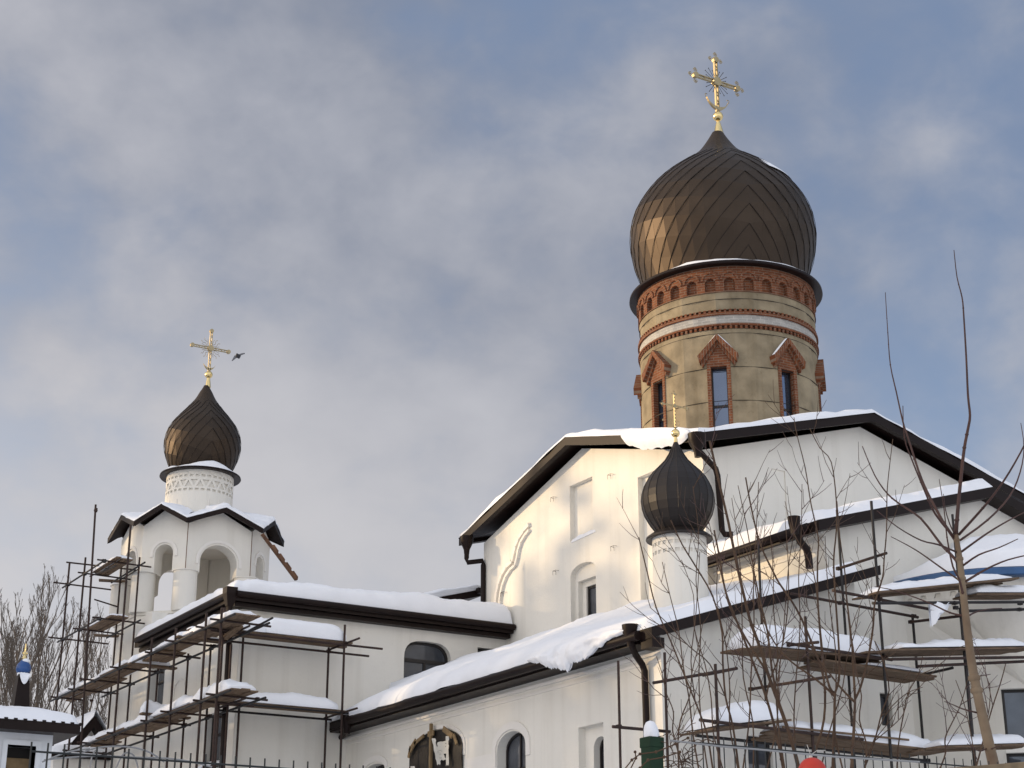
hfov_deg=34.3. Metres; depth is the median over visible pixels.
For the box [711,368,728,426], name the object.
window
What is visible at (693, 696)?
sapling
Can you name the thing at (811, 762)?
red ball
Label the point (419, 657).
window
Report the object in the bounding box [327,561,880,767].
church aisle
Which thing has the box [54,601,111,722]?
bare tree
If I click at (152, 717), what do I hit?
scaffolding
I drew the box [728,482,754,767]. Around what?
sapling
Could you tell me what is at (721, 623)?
sapling
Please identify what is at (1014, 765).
top board
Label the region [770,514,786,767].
sapling
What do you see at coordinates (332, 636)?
scaffolding
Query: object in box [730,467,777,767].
sapling
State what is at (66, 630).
bare tree
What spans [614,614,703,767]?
sapling
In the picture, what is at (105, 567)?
scaffolding
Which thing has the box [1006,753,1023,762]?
window
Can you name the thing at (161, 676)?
window
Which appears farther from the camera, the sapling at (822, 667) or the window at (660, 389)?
the window at (660, 389)
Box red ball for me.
[799,745,825,767]
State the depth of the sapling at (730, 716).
9.53 m
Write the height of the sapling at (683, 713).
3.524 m
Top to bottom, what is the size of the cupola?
5.850 m
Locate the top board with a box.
[954,762,1023,767]
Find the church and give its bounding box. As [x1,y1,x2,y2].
[458,52,1023,667]
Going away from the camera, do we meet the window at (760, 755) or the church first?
the window at (760, 755)
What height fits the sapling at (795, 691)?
4.784 m
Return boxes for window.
[1,739,41,767]
[157,669,164,703]
[210,714,221,761]
[404,642,447,699]
[506,732,525,767]
[588,585,595,614]
[600,739,603,767]
[658,382,663,426]
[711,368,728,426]
[748,736,767,767]
[782,372,791,416]
[880,694,886,725]
[1001,689,1023,737]
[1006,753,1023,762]
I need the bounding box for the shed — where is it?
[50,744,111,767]
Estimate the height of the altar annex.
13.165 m
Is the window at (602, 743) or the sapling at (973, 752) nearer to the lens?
the sapling at (973, 752)
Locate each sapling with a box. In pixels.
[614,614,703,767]
[619,492,713,767]
[643,547,709,767]
[645,520,751,767]
[654,517,731,767]
[665,613,710,767]
[674,435,716,767]
[684,490,816,767]
[689,493,744,767]
[691,394,799,767]
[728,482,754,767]
[728,545,799,740]
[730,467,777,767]
[731,388,867,767]
[743,440,841,757]
[767,475,814,767]
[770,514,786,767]
[777,450,831,750]
[799,438,915,767]
[799,538,843,767]
[822,597,861,761]
[837,610,877,767]
[842,634,922,764]
[896,638,976,767]
[922,633,1005,765]
[929,655,1009,767]
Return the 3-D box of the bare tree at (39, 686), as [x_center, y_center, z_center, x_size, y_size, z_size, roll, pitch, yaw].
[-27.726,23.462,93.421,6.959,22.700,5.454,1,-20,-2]
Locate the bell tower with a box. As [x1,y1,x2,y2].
[106,329,284,767]
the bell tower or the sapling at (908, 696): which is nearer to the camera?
the sapling at (908, 696)
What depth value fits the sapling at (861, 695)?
9.18 m
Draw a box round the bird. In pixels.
[232,353,244,360]
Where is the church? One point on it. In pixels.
(726, 296)
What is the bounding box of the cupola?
[641,391,714,607]
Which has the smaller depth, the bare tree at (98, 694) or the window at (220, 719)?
the window at (220, 719)
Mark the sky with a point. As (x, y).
(409, 221)
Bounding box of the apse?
[893,533,1023,767]
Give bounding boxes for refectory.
[133,579,515,767]
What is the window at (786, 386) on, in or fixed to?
in the church
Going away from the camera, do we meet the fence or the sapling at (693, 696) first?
the fence
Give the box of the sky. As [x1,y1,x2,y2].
[0,0,1023,725]
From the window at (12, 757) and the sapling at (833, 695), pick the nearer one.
the sapling at (833, 695)
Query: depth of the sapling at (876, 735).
9.48 m
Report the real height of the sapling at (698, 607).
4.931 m
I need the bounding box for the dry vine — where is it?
[625,722,715,767]
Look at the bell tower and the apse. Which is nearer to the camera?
the apse
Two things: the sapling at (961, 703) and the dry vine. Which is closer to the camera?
the dry vine
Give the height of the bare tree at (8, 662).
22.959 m
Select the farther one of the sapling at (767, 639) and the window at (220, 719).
the window at (220, 719)
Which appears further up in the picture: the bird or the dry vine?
the bird
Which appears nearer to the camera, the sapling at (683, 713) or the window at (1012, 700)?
the sapling at (683, 713)
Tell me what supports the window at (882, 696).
in the altar annex
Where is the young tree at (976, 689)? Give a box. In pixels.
[862,251,1023,764]
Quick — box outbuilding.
[54,709,105,744]
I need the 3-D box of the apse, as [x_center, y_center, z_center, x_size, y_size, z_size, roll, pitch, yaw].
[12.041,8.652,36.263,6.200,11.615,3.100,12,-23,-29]
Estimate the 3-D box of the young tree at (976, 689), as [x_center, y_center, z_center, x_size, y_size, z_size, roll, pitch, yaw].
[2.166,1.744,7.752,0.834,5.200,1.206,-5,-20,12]
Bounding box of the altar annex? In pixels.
[707,479,1023,767]
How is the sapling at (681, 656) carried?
on the ground
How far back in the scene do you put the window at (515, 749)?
37.00 m
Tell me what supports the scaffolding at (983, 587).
on the ground
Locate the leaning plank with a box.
[261,533,297,580]
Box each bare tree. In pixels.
[0,563,93,712]
[0,566,58,709]
[0,575,70,708]
[3,616,52,710]
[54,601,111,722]
[61,640,111,724]
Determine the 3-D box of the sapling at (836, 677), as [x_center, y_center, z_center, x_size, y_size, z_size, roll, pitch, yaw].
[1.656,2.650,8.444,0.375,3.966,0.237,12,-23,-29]
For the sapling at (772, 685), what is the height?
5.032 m
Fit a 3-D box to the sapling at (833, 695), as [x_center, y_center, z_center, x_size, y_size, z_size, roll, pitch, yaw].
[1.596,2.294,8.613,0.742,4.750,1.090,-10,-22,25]
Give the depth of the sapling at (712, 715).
10.23 m
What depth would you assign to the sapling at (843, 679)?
9.80 m
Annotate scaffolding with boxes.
[48,508,150,644]
[50,504,270,767]
[206,607,382,767]
[612,501,1023,767]
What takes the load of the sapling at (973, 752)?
on the ground
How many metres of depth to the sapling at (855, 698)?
8.72 m
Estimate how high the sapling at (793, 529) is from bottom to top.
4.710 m
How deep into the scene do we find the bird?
46.32 m
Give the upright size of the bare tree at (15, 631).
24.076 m
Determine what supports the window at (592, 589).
in the church
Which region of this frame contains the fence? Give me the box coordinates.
[28,721,997,767]
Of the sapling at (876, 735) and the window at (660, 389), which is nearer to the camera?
the sapling at (876, 735)
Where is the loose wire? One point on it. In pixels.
(89, 749)
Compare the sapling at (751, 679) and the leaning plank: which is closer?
the sapling at (751, 679)
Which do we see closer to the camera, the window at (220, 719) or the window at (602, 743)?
the window at (602, 743)
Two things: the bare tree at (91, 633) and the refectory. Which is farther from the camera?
the bare tree at (91, 633)
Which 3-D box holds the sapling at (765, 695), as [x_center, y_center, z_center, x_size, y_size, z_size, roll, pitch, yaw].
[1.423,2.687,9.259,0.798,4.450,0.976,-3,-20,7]
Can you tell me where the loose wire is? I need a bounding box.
[42,746,211,767]

